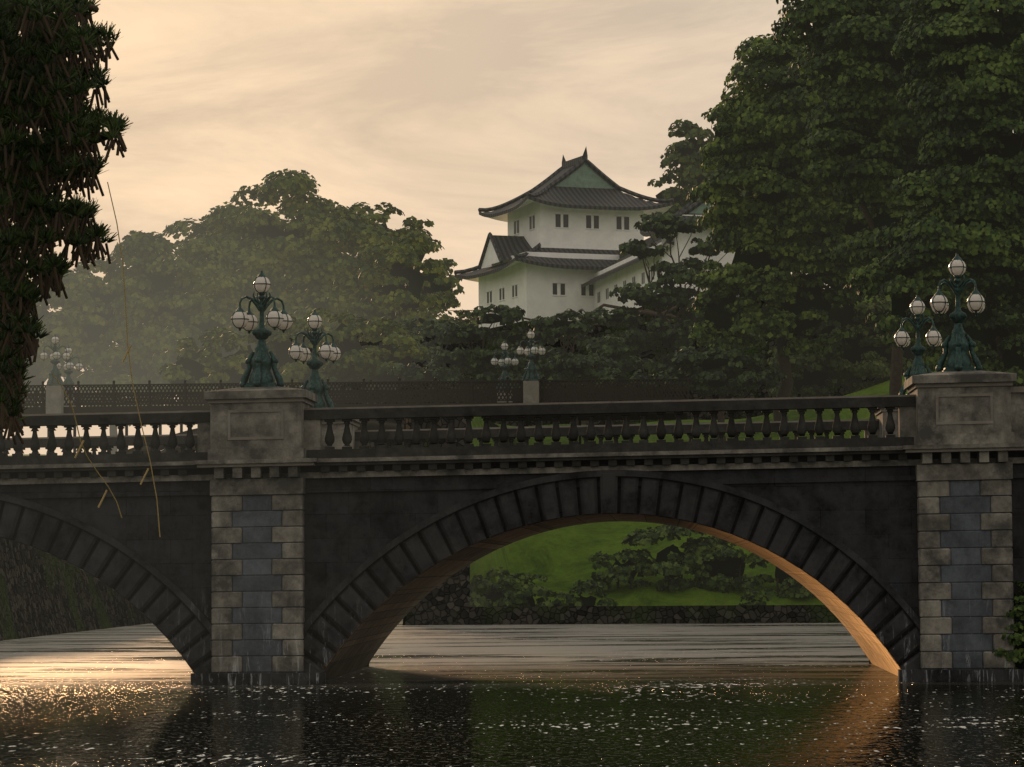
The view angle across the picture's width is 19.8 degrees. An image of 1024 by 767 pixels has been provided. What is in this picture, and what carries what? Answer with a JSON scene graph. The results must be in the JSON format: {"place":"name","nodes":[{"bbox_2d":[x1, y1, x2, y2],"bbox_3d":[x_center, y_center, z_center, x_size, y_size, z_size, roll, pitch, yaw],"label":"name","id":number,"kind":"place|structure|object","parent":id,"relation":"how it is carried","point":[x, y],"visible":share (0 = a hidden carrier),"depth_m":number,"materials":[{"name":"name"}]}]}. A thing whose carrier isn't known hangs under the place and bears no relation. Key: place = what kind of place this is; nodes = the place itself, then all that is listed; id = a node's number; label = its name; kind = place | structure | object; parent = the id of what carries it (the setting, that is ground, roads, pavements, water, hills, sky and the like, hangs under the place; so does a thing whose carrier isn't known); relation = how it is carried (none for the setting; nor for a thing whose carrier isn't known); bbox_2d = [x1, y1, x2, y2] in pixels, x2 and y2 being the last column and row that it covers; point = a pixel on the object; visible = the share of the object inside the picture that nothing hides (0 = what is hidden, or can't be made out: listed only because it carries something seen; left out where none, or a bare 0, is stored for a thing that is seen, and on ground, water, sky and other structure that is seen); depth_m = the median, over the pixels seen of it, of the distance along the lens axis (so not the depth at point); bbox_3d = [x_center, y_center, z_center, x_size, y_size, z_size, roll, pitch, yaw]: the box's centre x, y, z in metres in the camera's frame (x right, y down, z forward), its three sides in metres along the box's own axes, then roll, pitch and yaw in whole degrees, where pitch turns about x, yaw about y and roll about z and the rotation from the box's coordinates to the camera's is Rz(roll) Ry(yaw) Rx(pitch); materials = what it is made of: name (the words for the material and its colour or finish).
{"place":"outdoors","nodes":[
{"label":"outdoors","id":0,"kind":"place"},
{"bbox_2d":[0,0,160,536],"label":"willow tree","id":1,"kind":"object","parent":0,"point":[45,85],"visible":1,"depth_m":11.52,"materials":[{"name":"green plant"}]},
{"bbox_2d":[3,0,971,455],"label":"sky","id":2,"kind":"structure","parent":0,"point":[435,113],"materials":[{"name":"beige"}]},
{"bbox_2d":[9,291,981,606],"bbox_3d":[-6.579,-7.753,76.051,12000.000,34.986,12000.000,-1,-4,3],"label":"ground","id":3,"kind":"structure","parent":0,"point":[555,559],"depth_m":160.84,"materials":[{"name":"green plant"}]},
{"bbox_2d":[24,230,259,453],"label":"tree","id":4,"kind":"object","parent":3,"relation":"on","point":[86,322],"visible":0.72,"depth_m":281.75,"materials":[{"name":"green plant"}]},
{"bbox_2d":[146,302,436,404],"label":"tree","id":5,"kind":"object","parent":3,"relation":"on","point":[372,355],"visible":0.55,"depth_m":203.89,"materials":[{"name":"green plant"}]},
{"bbox_2d":[169,167,420,331],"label":"tree","id":6,"kind":"object","parent":3,"relation":"on","point":[294,259],"visible":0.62,"depth_m":294.47,"materials":[{"name":"green plant"}]},
{"bbox_2d":[211,229,456,389],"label":"tree","id":7,"kind":"object","parent":3,"relation":"on","point":[396,291],"visible":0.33,"depth_m":291.96,"materials":[{"name":"green plant"}]},
{"bbox_2d":[21,374,691,454],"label":"iron bridge","id":8,"kind":"structure","parent":3,"relation":"on","point":[54,399],"depth_m":171.01,"materials":[{"name":"metal"}]},
{"bbox_2d":[40,334,69,385],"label":"street lamp","id":9,"kind":"object","parent":8,"relation":"on","point":[55,355],"visible":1,"depth_m":171.37,"materials":[{"name":"teal metal"}]},
{"bbox_2d":[57,345,82,394],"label":"street lamp","id":10,"kind":"object","parent":8,"relation":"on","point":[68,365],"visible":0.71,"depth_m":180.25,"materials":[{"name":"teal metal"}]},
{"bbox_2d":[491,341,518,388],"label":"street lamp","id":11,"kind":"object","parent":8,"relation":"on","point":[504,363],"visible":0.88,"depth_m":178.94,"materials":[{"name":"teal metal"}]},
{"bbox_2d":[516,329,545,380],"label":"street lamp","id":12,"kind":"object","parent":8,"relation":"on","point":[531,372],"visible":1,"depth_m":170.01,"materials":[{"name":"teal metal"}]},
{"bbox_2d":[348,198,470,311],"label":"tree","id":13,"kind":"object","parent":3,"relation":"on","point":[435,264],"visible":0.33,"depth_m":328.86,"materials":[{"name":"green plant"}]},
{"bbox_2d":[395,321,541,402],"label":"pine tree","id":14,"kind":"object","parent":3,"relation":"on","point":[430,333],"depth_m":213.26,"materials":[{"name":"green plant"}]},
{"bbox_2d":[385,304,553,422],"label":"pine","id":15,"kind":"object","parent":3,"relation":"on","point":[468,359],"visible":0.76,"depth_m":195.08,"materials":[{"name":"green plant"}]},
{"bbox_2d":[0,371,1023,685],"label":"stone bridge","id":16,"kind":"structure","parent":3,"relation":"on","point":[294,537],"depth_m":74.85,"materials":[{"name":"grey stone"}]},
{"bbox_2d":[231,271,292,386],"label":"bridge lamp","id":17,"kind":"object","parent":16,"relation":"on","point":[261,361],"visible":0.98,"depth_m":76.03,"materials":[{"name":"teal metal"}]},
{"bbox_2d":[288,310,340,407],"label":"bridge lamp","id":18,"kind":"object","parent":16,"relation":"on","point":[314,383],"visible":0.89,"depth_m":87.71,"materials":[{"name":"teal metal"}]},
{"bbox_2d":[894,295,942,394],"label":"bridge lamp","id":19,"kind":"object","parent":16,"relation":"on","point":[934,339],"visible":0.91,"depth_m":86.83,"materials":[{"name":"teal metal"}]},
{"bbox_2d":[930,254,985,371],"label":"bridge lamp","id":20,"kind":"object","parent":16,"relation":"on","point":[958,345],"visible":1,"depth_m":75.12,"materials":[{"name":"teal metal"}]},
{"bbox_2d":[0,317,1023,640],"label":"castle walls","id":21,"kind":"structure","parent":3,"relation":"on","point":[42,593],"depth_m":148.28,"materials":[{"name":"stone"}]},
{"bbox_2d":[470,571,554,606],"bbox_3d":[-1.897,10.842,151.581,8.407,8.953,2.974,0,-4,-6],"label":"bank shrub","id":22,"kind":"object","parent":3,"relation":"on","point":[491,596],"visible":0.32,"depth_m":151.07,"materials":[{"name":"green plant"}]},
{"bbox_2d":[454,148,673,328],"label":"fushimi yagura","id":23,"kind":"structure","parent":3,"relation":"on","point":[571,222],"depth_m":258.21,"materials":[{"name":"white paint"}]},
{"bbox_2d":[515,311,653,401],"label":"pine","id":24,"kind":"object","parent":3,"relation":"on","point":[594,365],"visible":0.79,"depth_m":190.76,"materials":[{"name":"green plant"}]},
{"bbox_2d":[515,319,653,424],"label":"tree","id":25,"kind":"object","parent":3,"relation":"on","point":[584,335],"depth_m":209.08,"materials":[{"name":"green plant"}]},
{"bbox_2d":[391,277,792,342],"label":"pine","id":26,"kind":"object","parent":3,"relation":"on","point":[399,326],"visible":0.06,"depth_m":220.94,"materials":[{"name":"green plant"}]},
{"bbox_2d":[581,237,672,324],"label":"castle wing building","id":27,"kind":"structure","parent":3,"relation":"on","point":[611,282],"depth_m":245.53,"materials":[{"name":"white paint"}]},
{"bbox_2d":[536,574,781,606],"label":"bank shrub","id":28,"kind":"object","parent":3,"relation":"on","point":[589,586],"visible":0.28,"depth_m":150.65,"materials":[{"name":"green plant"}]},
{"bbox_2d":[571,208,767,396],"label":"pine","id":29,"kind":"object","parent":3,"relation":"on","point":[668,332],"visible":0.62,"depth_m":204.10,"materials":[{"name":"green plant"}]},
{"bbox_2d":[641,119,743,220],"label":"tree","id":30,"kind":"object","parent":3,"relation":"on","point":[687,149],"visible":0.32,"depth_m":298.25,"materials":[{"name":"green plant"}]},
{"bbox_2d":[587,523,814,596],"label":"bank shrub","id":31,"kind":"object","parent":3,"relation":"on","point":[699,566],"visible":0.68,"depth_m":154.99,"materials":[{"name":"green plant"}]},
{"bbox_2d":[640,182,766,321],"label":"gallery end turret","id":32,"kind":"object","parent":3,"relation":"on","point":[705,205],"visible":0.24,"depth_m":223.24,"materials":[{"name":"white paint"}]},
{"bbox_2d":[648,339,787,440],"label":"pine","id":33,"kind":"object","parent":3,"relation":"on","point":[732,372],"visible":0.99,"depth_m":174.88,"materials":[{"name":"green plant"}]},
{"bbox_2d":[676,21,876,432],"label":"camphor tree","id":34,"kind":"object","parent":3,"relation":"on","point":[758,153],"visible":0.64,"depth_m":175.65,"materials":[{"name":"green plant"}]},
{"bbox_2d":[764,271,934,396],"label":"camphor tree","id":35,"kind":"object","parent":3,"relation":"on","point":[869,358],"visible":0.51,"depth_m":188.64,"materials":[{"name":"green plant"}]},
{"bbox_2d":[768,0,985,394],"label":"camphor tree","id":36,"kind":"object","parent":3,"relation":"on","point":[886,143],"visible":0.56,"depth_m":159.54,"materials":[{"name":"green plant"}]},
{"bbox_2d":[844,0,1023,386],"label":"camphor tree","id":37,"kind":"object","parent":3,"relation":"on","point":[958,58],"visible":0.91,"depth_m":143.78,"materials":[{"name":"green plant"}]},
{"bbox_2d":[0,619,1023,766],"bbox_3d":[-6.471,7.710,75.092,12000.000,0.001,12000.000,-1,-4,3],"label":"moat water","id":38,"kind":"structure","parent":0,"point":[705,695],"depth_m":62.48,"materials":[{"name":"grey liquid"}]},
{"bbox_2d":[975,582,1023,670],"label":"bush","id":39,"kind":"object","parent":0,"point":[996,639],"visible":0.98,"depth_m":73.69,"materials":[{"name":"green plant"}]}
]}

